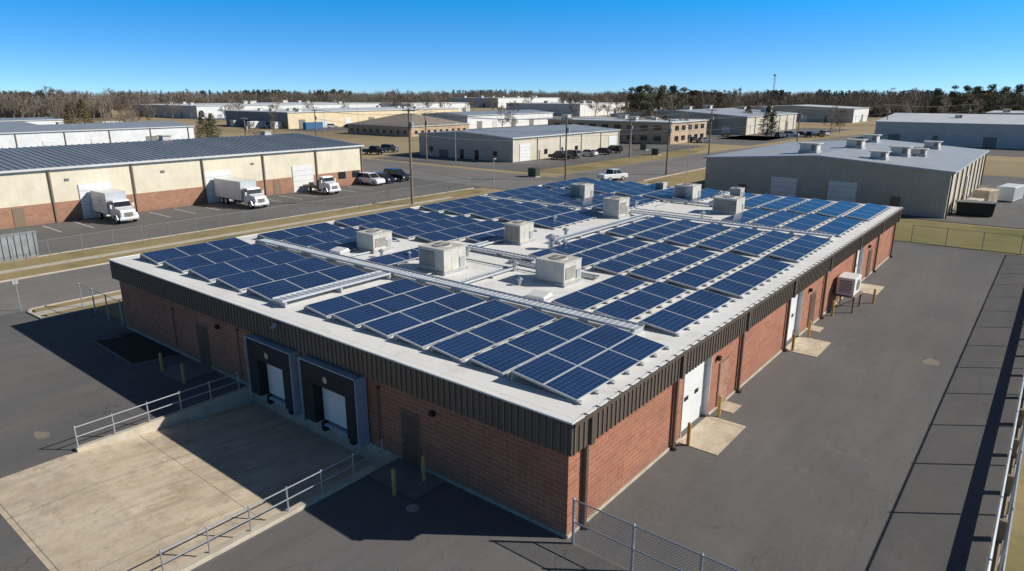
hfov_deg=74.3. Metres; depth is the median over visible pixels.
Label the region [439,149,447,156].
overhead door
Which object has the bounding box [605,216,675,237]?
solar panel row
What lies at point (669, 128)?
utility pole
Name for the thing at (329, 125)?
parked car
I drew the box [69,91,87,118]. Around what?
bare tree
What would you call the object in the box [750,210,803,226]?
solar panel row
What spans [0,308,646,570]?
asphalt yard
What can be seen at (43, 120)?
metal warehouse
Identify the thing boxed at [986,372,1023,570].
guard rail
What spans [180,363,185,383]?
bollard
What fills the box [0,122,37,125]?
metal warehouse
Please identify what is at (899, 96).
bare tree
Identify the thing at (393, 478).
bollard
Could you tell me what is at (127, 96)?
bare tree
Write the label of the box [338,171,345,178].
window
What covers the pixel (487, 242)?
cable tray
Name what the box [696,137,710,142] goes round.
parked car
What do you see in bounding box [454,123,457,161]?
street lamp
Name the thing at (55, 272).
kerb
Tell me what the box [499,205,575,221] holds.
solar panel row
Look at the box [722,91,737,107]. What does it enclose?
bare tree
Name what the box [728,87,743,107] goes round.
bare tree
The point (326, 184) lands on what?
flatbed truck
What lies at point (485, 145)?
metal warehouse
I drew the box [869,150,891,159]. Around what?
rooftop unit
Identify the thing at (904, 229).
lawn
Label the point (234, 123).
storage container
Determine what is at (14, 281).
sign post
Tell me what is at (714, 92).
bare tree
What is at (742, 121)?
metal warehouse
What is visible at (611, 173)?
pickup truck
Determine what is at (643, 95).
pine tree
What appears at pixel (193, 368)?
concrete pad
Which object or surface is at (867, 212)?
solar panel row
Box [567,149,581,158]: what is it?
parked car
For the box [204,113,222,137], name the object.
evergreen tree
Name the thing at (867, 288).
door apron
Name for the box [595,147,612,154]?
parked car
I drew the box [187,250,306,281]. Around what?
solar panel row
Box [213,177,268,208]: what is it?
box truck
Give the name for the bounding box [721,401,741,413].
door apron
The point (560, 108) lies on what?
metal warehouse
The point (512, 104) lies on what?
bare tree
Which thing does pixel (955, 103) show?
pine tree
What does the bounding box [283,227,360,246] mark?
solar panel row
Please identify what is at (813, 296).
door
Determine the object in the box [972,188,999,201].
storage container
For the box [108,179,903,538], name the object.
brick warehouse
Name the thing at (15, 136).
metal warehouse
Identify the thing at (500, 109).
bare tree
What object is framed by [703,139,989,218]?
metal warehouse
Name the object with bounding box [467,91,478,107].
bare tree
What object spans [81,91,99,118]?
bare tree
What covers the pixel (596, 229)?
cable tray
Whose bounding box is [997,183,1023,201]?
storage container
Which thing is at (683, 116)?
bare tree
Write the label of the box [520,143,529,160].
overhead door
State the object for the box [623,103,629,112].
evergreen tree
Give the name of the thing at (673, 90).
pine tree
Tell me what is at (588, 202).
solar panel row
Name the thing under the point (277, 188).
door
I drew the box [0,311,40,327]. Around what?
driveway entrance
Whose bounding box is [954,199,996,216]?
dumpster
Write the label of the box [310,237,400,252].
solar panel row
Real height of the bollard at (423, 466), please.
1.200 m
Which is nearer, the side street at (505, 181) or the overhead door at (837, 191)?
the overhead door at (837, 191)
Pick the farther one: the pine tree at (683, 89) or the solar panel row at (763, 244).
the pine tree at (683, 89)
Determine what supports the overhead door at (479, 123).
in the metal warehouse at (482, 122)
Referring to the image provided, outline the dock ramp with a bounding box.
[0,403,373,570]
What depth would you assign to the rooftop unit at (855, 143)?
110.80 m
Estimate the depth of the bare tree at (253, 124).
229.66 m
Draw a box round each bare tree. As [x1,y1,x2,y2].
[13,91,33,117]
[24,105,34,116]
[42,85,64,115]
[50,100,66,118]
[54,91,65,112]
[59,92,75,117]
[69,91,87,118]
[70,115,78,123]
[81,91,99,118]
[97,88,114,117]
[99,109,112,120]
[108,90,125,116]
[108,90,133,120]
[120,91,138,110]
[120,104,134,121]
[124,105,144,121]
[137,100,155,119]
[142,91,158,117]
[164,93,179,119]
[223,98,238,111]
[231,94,244,109]
[248,121,259,134]
[265,110,280,131]
[268,94,282,108]
[302,95,315,108]
[341,93,351,107]
[385,91,394,106]
[387,89,400,106]
[405,90,420,106]
[420,93,431,106]
[437,90,451,107]
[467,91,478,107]
[485,90,498,110]
[497,105,507,127]
[504,100,518,122]
[522,90,533,102]
[568,97,579,116]
[586,93,601,116]
[601,92,614,116]
[612,95,624,112]
[625,106,634,117]
[635,109,649,118]
[662,92,681,110]
[679,114,690,120]
[696,91,710,107]
[706,89,722,107]
[707,113,718,128]
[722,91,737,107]
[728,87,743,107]
[761,92,771,105]
[811,91,826,104]
[821,106,839,133]
[833,109,846,131]
[842,92,855,106]
[844,89,870,106]
[877,91,888,112]
[878,88,900,115]
[880,91,895,108]
[891,91,901,112]
[901,87,924,112]
[901,91,916,110]
[936,96,952,113]
[970,99,986,113]
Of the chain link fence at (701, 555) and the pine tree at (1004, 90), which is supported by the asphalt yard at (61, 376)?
the chain link fence at (701, 555)
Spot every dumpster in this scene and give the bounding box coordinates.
[0,227,38,261]
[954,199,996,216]
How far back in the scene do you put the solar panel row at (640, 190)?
77.54 m
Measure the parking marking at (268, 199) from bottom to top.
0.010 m
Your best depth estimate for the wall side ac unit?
51.37 m
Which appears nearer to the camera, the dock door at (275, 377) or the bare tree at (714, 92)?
the dock door at (275, 377)
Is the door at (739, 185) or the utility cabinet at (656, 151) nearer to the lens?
the door at (739, 185)
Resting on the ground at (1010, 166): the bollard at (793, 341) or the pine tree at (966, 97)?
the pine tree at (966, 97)
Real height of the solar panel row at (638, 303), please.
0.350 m
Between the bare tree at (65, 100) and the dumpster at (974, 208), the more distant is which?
the bare tree at (65, 100)
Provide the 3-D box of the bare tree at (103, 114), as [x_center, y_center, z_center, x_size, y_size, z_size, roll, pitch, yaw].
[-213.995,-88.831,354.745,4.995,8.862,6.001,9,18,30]
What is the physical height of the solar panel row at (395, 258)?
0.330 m
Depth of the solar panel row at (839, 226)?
57.08 m
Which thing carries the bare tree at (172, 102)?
on the ground at (1010, 166)
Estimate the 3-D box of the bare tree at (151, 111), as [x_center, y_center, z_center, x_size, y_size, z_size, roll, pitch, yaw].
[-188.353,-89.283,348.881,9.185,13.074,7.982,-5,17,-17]
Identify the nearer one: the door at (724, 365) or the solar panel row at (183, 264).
the door at (724, 365)
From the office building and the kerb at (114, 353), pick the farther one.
the office building
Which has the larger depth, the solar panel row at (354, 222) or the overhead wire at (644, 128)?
the overhead wire at (644, 128)
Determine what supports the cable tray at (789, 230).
on the brick warehouse at (536, 457)
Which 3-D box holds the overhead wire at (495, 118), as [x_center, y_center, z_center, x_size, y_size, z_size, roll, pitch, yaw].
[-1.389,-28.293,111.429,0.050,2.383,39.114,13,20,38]
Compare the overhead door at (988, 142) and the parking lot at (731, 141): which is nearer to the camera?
the overhead door at (988, 142)
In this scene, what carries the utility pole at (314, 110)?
on the ground at (1010, 166)
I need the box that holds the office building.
[546,117,707,143]
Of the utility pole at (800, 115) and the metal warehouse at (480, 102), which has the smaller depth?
the utility pole at (800, 115)
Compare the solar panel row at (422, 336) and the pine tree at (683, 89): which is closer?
the solar panel row at (422, 336)
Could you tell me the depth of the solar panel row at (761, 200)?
70.63 m
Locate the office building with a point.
(654, 136)
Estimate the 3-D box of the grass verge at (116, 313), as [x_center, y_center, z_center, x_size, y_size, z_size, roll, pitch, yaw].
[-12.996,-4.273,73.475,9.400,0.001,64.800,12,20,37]
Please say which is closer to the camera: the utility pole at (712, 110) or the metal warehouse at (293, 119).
the utility pole at (712, 110)
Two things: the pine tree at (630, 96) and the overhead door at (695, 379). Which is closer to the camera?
the overhead door at (695, 379)
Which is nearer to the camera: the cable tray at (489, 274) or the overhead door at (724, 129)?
the cable tray at (489, 274)
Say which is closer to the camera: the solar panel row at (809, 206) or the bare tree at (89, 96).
the solar panel row at (809, 206)
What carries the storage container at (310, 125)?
on the parking lot at (329, 129)
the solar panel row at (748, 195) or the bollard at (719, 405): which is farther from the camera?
the solar panel row at (748, 195)
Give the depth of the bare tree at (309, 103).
450.91 m
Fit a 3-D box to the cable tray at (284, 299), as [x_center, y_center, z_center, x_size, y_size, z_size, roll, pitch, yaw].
[-10.226,0.118,39.188,1.150,0.400,7.600,12,20,37]
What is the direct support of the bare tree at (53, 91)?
on the ground at (1010, 166)
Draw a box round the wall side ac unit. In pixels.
[832,272,862,312]
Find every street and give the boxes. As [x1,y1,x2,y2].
[0,133,874,315]
[363,159,555,189]
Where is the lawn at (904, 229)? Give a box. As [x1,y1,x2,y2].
[894,218,1023,254]
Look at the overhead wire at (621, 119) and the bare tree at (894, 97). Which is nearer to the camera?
the overhead wire at (621, 119)
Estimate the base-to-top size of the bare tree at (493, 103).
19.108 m
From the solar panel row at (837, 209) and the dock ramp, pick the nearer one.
the dock ramp
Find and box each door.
[12,208,26,227]
[42,140,57,145]
[78,182,111,218]
[91,138,104,143]
[146,136,157,140]
[195,322,210,367]
[202,169,230,202]
[267,364,284,399]
[273,180,280,194]
[292,164,313,191]
[299,119,304,127]
[321,119,327,126]
[322,387,346,428]
[345,118,350,123]
[400,408,420,467]
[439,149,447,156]
[460,149,463,158]
[477,121,481,127]
[493,120,497,126]
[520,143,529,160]
[609,136,615,145]
[681,360,705,431]
[715,356,729,406]
[721,126,729,133]
[738,184,745,191]
[750,124,753,133]
[770,177,797,196]
[787,293,798,340]
[800,116,806,121]
[807,290,816,327]
[827,181,857,202]
[855,250,859,272]
[865,248,872,276]
[888,134,899,140]
[889,196,900,206]
[964,175,969,199]
[982,137,996,147]
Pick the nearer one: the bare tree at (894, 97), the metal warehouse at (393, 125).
the metal warehouse at (393, 125)
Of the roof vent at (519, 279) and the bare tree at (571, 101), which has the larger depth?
the bare tree at (571, 101)
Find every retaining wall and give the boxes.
[75,386,254,451]
[170,453,397,570]
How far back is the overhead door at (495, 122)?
328.77 m
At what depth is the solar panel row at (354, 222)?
60.78 m
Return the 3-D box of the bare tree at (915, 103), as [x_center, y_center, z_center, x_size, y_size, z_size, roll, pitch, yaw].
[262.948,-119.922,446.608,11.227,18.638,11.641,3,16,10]
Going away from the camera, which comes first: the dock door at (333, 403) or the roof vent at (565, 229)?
the dock door at (333, 403)
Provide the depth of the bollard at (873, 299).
53.41 m
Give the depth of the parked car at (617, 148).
187.17 m
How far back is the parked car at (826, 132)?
261.55 m
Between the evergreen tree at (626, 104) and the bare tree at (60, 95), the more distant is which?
the bare tree at (60, 95)
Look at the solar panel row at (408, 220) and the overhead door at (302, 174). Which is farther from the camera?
the overhead door at (302, 174)
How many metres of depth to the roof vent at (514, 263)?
43.44 m
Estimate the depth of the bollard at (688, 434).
31.77 m
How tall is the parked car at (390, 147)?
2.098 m
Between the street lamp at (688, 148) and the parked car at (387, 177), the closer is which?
the parked car at (387, 177)
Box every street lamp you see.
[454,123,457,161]
[493,158,495,187]
[686,124,690,174]
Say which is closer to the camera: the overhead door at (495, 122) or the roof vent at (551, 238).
the roof vent at (551, 238)
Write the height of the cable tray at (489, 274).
0.260 m
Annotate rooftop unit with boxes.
[156,135,171,140]
[260,131,271,134]
[561,114,571,117]
[628,116,639,120]
[683,106,692,109]
[702,105,713,108]
[761,106,771,111]
[798,142,823,152]
[844,138,867,148]
[861,134,881,142]
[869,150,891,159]
[888,145,913,156]
[910,148,928,156]
[923,140,942,149]
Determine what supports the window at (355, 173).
in the metal warehouse at (39, 185)
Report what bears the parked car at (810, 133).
on the ground at (1010, 166)
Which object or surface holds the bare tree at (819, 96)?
on the ground at (1010, 166)
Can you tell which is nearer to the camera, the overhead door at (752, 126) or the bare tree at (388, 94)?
the overhead door at (752, 126)
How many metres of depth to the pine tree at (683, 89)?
355.75 m
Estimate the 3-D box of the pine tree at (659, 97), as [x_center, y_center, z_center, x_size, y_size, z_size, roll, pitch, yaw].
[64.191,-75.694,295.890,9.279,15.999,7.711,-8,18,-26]
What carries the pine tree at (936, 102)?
on the ground at (1010, 166)
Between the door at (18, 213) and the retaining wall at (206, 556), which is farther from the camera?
the door at (18, 213)
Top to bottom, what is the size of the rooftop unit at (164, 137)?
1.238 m
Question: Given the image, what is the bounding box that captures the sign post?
[12,279,21,310]
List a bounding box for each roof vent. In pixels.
[466,247,470,255]
[510,260,518,271]
[517,277,522,285]
[545,234,556,247]
[562,227,568,234]
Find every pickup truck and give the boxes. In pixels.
[362,145,385,154]
[548,150,573,159]
[597,168,627,179]
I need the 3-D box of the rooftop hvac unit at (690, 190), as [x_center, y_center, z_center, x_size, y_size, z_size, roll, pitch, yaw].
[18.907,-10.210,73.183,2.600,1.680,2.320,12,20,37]
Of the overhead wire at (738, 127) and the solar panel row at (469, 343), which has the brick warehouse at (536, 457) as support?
the solar panel row at (469, 343)
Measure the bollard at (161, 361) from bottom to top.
1.200 m
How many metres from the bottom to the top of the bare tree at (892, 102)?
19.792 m
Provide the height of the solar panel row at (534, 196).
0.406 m
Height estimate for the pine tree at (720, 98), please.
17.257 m
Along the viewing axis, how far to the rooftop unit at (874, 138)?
123.47 m
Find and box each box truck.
[90,188,138,223]
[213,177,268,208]
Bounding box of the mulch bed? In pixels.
[97,331,178,363]
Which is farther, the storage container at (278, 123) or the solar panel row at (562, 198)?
the storage container at (278, 123)
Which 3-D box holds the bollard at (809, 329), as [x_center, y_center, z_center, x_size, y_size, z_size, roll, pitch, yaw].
[20.247,2.958,46.010,0.174,1.200,0.174,12,20,37]
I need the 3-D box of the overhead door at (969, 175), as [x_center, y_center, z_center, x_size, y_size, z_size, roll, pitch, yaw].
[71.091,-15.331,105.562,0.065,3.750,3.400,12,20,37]
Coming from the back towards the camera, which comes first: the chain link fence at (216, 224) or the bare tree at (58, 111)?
the bare tree at (58, 111)
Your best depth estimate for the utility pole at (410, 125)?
99.06 m
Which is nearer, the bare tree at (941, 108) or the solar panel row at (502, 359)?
the solar panel row at (502, 359)
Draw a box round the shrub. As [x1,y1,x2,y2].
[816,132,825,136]
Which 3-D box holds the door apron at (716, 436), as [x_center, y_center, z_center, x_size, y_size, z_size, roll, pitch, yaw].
[9.781,7.272,33.040,2.000,0.050,3.600,12,20,37]
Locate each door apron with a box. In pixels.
[678,415,745,455]
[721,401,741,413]
[786,336,830,356]
[807,325,823,331]
[860,283,883,294]
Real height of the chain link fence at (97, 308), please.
2.050 m
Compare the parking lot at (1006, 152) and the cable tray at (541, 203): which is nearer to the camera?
the cable tray at (541, 203)
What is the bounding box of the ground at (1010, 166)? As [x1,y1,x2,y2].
[4,96,1023,570]
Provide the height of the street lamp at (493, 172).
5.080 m
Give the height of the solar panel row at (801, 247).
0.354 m
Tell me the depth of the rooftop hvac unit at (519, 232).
51.41 m
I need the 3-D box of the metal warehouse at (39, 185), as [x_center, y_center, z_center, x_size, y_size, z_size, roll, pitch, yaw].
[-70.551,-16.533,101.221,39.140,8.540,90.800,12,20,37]
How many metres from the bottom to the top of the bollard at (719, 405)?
1.200 m
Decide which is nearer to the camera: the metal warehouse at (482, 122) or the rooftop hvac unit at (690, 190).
the rooftop hvac unit at (690, 190)
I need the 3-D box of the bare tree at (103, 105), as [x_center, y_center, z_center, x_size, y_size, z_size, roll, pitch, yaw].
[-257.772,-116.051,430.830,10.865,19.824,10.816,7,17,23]
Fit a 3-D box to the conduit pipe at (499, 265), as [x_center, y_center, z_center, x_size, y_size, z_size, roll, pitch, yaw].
[-1.414,-1.446,45.118,9.000,0.097,0.097,12,20,37]
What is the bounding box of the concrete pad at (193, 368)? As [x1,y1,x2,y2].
[156,359,215,382]
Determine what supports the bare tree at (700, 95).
on the ground at (1010, 166)
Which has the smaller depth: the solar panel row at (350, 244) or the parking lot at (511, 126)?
the solar panel row at (350, 244)
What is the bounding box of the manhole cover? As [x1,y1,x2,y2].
[406,504,418,511]
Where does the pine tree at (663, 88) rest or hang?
on the ground at (1010, 166)
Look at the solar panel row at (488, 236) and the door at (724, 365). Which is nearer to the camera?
the door at (724, 365)
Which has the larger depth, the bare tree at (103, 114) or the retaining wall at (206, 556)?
the bare tree at (103, 114)
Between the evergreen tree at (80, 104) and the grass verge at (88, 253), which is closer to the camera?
the grass verge at (88, 253)
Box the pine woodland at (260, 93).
[0,89,1023,113]
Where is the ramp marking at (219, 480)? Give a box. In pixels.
[97,417,344,530]
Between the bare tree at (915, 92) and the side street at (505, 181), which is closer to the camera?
the side street at (505, 181)
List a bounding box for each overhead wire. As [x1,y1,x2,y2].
[403,108,556,118]
[411,133,564,140]
[414,108,570,119]
[417,127,560,134]
[431,113,567,119]
[574,117,661,119]
[577,131,667,132]
[599,119,708,130]
[664,108,793,118]
[672,117,797,131]
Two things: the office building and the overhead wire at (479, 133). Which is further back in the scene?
the office building
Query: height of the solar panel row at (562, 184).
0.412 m
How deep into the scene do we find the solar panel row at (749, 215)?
61.91 m
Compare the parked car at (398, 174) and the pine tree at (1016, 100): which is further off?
the pine tree at (1016, 100)
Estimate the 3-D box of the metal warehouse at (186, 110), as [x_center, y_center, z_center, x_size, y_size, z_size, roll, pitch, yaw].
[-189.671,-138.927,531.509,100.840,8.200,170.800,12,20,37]
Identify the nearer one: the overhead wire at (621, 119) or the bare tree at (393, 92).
the overhead wire at (621, 119)
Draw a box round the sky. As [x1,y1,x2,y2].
[0,0,1023,97]
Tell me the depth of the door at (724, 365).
35.67 m
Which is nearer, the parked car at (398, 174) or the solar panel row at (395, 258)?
the solar panel row at (395, 258)
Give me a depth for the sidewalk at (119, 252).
76.62 m
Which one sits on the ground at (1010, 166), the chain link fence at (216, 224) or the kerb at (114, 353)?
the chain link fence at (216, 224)
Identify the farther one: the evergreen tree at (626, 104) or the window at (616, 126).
the evergreen tree at (626, 104)
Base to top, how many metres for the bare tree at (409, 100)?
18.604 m
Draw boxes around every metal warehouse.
[0,117,63,124]
[0,121,194,147]
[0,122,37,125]
[0,133,363,229]
[130,102,380,118]
[224,107,459,128]
[348,113,470,136]
[380,102,469,111]
[417,124,620,161]
[421,109,553,128]
[450,97,560,107]
[506,102,625,115]
[610,108,797,134]
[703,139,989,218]
[733,105,868,122]
[875,113,1023,148]
[985,110,1023,114]
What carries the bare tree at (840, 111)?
on the ground at (1010, 166)
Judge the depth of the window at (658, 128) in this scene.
220.57 m
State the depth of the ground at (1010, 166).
215.56 m
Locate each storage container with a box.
[230,120,243,126]
[246,121,265,127]
[270,121,282,128]
[303,122,322,128]
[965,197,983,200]
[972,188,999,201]
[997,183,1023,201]
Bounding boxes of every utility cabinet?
[527,167,540,177]
[639,144,648,149]
[651,148,660,154]
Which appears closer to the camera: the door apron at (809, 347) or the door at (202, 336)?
the door at (202, 336)
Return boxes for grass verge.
[0,189,481,280]
[32,291,125,322]
[540,146,707,188]
[1005,447,1023,570]
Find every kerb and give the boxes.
[0,188,473,262]
[0,262,108,282]
[27,290,120,318]
[93,336,176,364]
[643,167,705,180]
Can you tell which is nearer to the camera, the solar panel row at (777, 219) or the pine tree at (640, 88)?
the solar panel row at (777, 219)
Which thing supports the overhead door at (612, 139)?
in the metal warehouse at (485, 145)
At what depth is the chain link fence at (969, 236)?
72.24 m
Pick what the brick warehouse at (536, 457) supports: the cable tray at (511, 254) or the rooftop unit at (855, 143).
the cable tray at (511, 254)
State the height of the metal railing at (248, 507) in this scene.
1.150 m
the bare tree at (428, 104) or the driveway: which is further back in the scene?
the bare tree at (428, 104)
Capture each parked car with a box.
[327,123,338,127]
[358,172,384,185]
[376,172,396,183]
[380,144,399,151]
[383,168,409,181]
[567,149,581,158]
[581,149,598,155]
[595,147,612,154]
[607,145,622,152]
[690,136,697,141]
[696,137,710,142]
[774,132,785,136]
[784,131,798,136]
[806,131,815,136]
[816,130,829,135]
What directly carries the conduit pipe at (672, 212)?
on the brick warehouse at (536, 457)
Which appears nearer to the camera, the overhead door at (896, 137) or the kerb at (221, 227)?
the kerb at (221, 227)
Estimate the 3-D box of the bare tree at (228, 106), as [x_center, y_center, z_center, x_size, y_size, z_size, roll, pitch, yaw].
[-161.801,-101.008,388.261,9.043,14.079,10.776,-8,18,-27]
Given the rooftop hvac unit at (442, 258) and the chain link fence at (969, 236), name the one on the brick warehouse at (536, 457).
the rooftop hvac unit at (442, 258)
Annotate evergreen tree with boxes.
[63,103,76,123]
[74,98,94,123]
[194,111,213,137]
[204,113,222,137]
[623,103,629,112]
[743,106,751,112]
[757,105,775,136]
[763,110,780,136]
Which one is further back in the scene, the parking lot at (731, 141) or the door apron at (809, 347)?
the parking lot at (731, 141)
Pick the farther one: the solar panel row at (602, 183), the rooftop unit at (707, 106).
the rooftop unit at (707, 106)
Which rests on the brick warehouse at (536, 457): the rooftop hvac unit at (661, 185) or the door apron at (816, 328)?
the rooftop hvac unit at (661, 185)
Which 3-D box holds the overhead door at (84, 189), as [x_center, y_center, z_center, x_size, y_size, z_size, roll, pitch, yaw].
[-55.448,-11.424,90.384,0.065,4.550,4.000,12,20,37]
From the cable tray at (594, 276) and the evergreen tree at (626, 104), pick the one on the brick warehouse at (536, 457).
the cable tray at (594, 276)
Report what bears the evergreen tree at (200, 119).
on the ground at (1010, 166)
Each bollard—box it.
[158,352,163,371]
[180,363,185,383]
[391,468,396,495]
[421,455,425,480]
[686,422,691,445]
[717,395,721,416]
[791,333,795,350]
[807,320,811,337]
[831,300,834,315]
[872,289,876,303]
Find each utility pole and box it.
[243,117,247,134]
[312,109,316,135]
[402,108,414,203]
[421,113,428,160]
[561,117,572,179]
[628,118,632,156]
[665,118,675,174]
[707,109,716,154]
[796,108,802,141]
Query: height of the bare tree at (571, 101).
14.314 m
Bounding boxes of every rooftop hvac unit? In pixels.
[356,228,394,253]
[417,240,468,275]
[502,220,535,245]
[533,253,583,287]
[570,182,593,198]
[601,196,630,218]
[655,181,667,189]
[673,183,701,198]
[710,195,745,214]
[727,187,744,195]
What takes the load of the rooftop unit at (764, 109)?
on the metal warehouse at (742, 121)
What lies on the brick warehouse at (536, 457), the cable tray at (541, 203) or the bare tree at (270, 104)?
the cable tray at (541, 203)
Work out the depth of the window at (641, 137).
224.62 m
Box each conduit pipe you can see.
[466,258,534,272]
[635,208,712,217]
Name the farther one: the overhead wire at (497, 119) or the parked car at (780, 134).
the parked car at (780, 134)
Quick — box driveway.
[575,241,1023,570]
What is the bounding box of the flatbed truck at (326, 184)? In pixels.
[303,175,340,194]
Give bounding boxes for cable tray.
[255,237,644,334]
[272,270,390,307]
[458,264,518,282]
[466,244,536,262]
[471,236,504,245]
[477,195,579,209]
[508,259,599,279]
[554,214,648,244]
[629,210,834,239]
[660,198,712,206]
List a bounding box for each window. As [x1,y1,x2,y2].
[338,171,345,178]
[352,170,358,176]
[614,124,620,128]
[640,125,647,129]
[640,135,646,139]
[653,136,660,140]
[654,126,660,130]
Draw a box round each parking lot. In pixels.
[0,179,484,255]
[284,127,347,131]
[375,142,702,171]
[469,124,547,129]
[686,128,849,145]
[703,175,1023,228]
[706,134,786,140]
[963,147,1023,156]
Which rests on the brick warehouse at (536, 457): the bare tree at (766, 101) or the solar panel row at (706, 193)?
the solar panel row at (706, 193)
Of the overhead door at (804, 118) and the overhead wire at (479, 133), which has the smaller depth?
the overhead wire at (479, 133)
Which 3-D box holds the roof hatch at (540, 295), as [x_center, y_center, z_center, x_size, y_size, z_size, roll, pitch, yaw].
[1.488,0.573,37.664,1.275,0.400,0.975,10,19,32]
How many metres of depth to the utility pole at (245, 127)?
159.67 m
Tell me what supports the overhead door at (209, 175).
in the metal warehouse at (39, 185)
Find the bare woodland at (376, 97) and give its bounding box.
[0,88,1023,117]
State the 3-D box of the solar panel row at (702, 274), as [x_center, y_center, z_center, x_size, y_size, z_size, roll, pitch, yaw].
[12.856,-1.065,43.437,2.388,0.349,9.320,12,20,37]
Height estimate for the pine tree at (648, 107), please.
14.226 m
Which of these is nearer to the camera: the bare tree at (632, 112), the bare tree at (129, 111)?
the bare tree at (632, 112)
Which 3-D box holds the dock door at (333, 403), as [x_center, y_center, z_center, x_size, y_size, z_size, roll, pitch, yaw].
[-8.445,5.897,32.974,2.480,2.090,0.048,12,20,37]
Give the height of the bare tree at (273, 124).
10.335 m
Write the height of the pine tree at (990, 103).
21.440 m
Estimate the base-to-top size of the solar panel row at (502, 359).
0.334 m
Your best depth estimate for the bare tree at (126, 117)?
306.82 m
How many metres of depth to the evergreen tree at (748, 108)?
290.23 m
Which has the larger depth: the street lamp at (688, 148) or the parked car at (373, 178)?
the street lamp at (688, 148)
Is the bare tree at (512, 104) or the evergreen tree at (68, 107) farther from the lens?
the evergreen tree at (68, 107)
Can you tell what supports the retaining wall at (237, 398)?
on the ground at (1010, 166)
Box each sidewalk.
[0,197,455,273]
[35,294,121,315]
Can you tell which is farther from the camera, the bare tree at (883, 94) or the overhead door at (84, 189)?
the bare tree at (883, 94)
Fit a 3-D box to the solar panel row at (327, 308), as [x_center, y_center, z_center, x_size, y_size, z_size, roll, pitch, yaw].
[-7.969,0.594,37.637,2.288,0.336,7.220,12,20,37]
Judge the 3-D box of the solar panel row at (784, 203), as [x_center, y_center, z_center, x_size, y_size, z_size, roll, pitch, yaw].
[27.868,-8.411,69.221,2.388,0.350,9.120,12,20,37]
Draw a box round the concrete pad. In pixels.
[367,458,445,499]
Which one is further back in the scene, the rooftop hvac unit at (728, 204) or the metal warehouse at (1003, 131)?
the metal warehouse at (1003, 131)
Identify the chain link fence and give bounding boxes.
[0,179,471,266]
[78,283,123,326]
[571,497,738,570]
[911,225,1023,254]
[997,413,1023,570]
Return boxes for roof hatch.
[329,246,349,254]
[525,289,552,301]
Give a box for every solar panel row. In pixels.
[139,237,251,264]
[163,243,276,272]
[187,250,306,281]
[215,257,337,291]
[245,264,366,302]
[256,222,342,240]
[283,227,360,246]
[302,278,425,318]
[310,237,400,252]
[330,284,455,328]
[333,208,424,227]
[358,211,451,229]
[359,291,486,338]
[365,247,418,265]
[389,215,480,238]
[391,299,521,350]
[414,220,504,242]
[419,196,493,211]
[426,307,558,362]
[444,199,518,215]
[464,228,537,242]
[465,316,595,376]
[470,202,547,220]
[487,185,549,197]
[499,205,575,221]
[505,324,669,404]
[511,188,569,200]
[529,233,621,256]
[530,208,602,229]
[537,193,601,203]
[541,177,598,188]
[551,274,648,309]
[564,193,624,208]
[565,179,621,188]
[572,238,651,268]
[589,242,683,274]
[590,196,658,210]
[593,281,690,320]
[594,181,644,193]
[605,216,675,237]
[615,183,671,196]
[625,247,718,281]
[632,219,703,241]
[639,289,735,335]
[642,187,674,199]
[662,223,734,246]
[665,252,755,289]
[671,188,728,201]
[695,226,765,251]
[705,257,794,298]
[708,192,759,202]
[722,207,774,222]
[729,230,798,256]
[744,194,781,208]
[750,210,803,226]
[759,196,808,211]
[765,234,833,262]
[782,213,833,230]
[786,198,834,214]
[814,201,861,217]
[814,216,864,236]
[844,203,890,220]
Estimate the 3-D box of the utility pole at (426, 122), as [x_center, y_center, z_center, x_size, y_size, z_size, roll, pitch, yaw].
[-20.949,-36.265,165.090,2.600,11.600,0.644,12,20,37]
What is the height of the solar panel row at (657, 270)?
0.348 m
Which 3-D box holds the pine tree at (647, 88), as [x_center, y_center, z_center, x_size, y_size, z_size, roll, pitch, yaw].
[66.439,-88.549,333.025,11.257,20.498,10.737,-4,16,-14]
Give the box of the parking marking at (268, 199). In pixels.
[44,157,586,231]
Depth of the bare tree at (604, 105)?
405.08 m
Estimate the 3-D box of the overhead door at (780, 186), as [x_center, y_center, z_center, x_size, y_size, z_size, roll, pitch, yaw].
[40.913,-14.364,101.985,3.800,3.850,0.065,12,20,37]
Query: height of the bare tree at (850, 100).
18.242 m
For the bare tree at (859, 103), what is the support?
on the ground at (1010, 166)
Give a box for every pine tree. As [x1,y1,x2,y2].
[626,87,639,111]
[629,85,644,111]
[632,91,649,111]
[635,84,653,111]
[641,98,655,117]
[646,87,658,111]
[651,94,667,110]
[657,85,671,110]
[665,85,679,109]
[671,87,688,109]
[686,90,702,108]
[710,92,726,107]
[929,88,944,112]
[946,85,964,113]
[954,85,973,113]
[964,86,986,113]
[980,84,997,111]
[995,86,1015,110]
[1007,84,1023,110]
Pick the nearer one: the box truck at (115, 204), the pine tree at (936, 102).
the box truck at (115, 204)
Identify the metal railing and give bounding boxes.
[73,372,239,446]
[159,439,383,570]
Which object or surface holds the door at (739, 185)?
in the metal warehouse at (934, 183)
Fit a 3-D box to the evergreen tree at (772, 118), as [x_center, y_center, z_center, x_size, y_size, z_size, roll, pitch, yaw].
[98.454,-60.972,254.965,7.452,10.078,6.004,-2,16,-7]

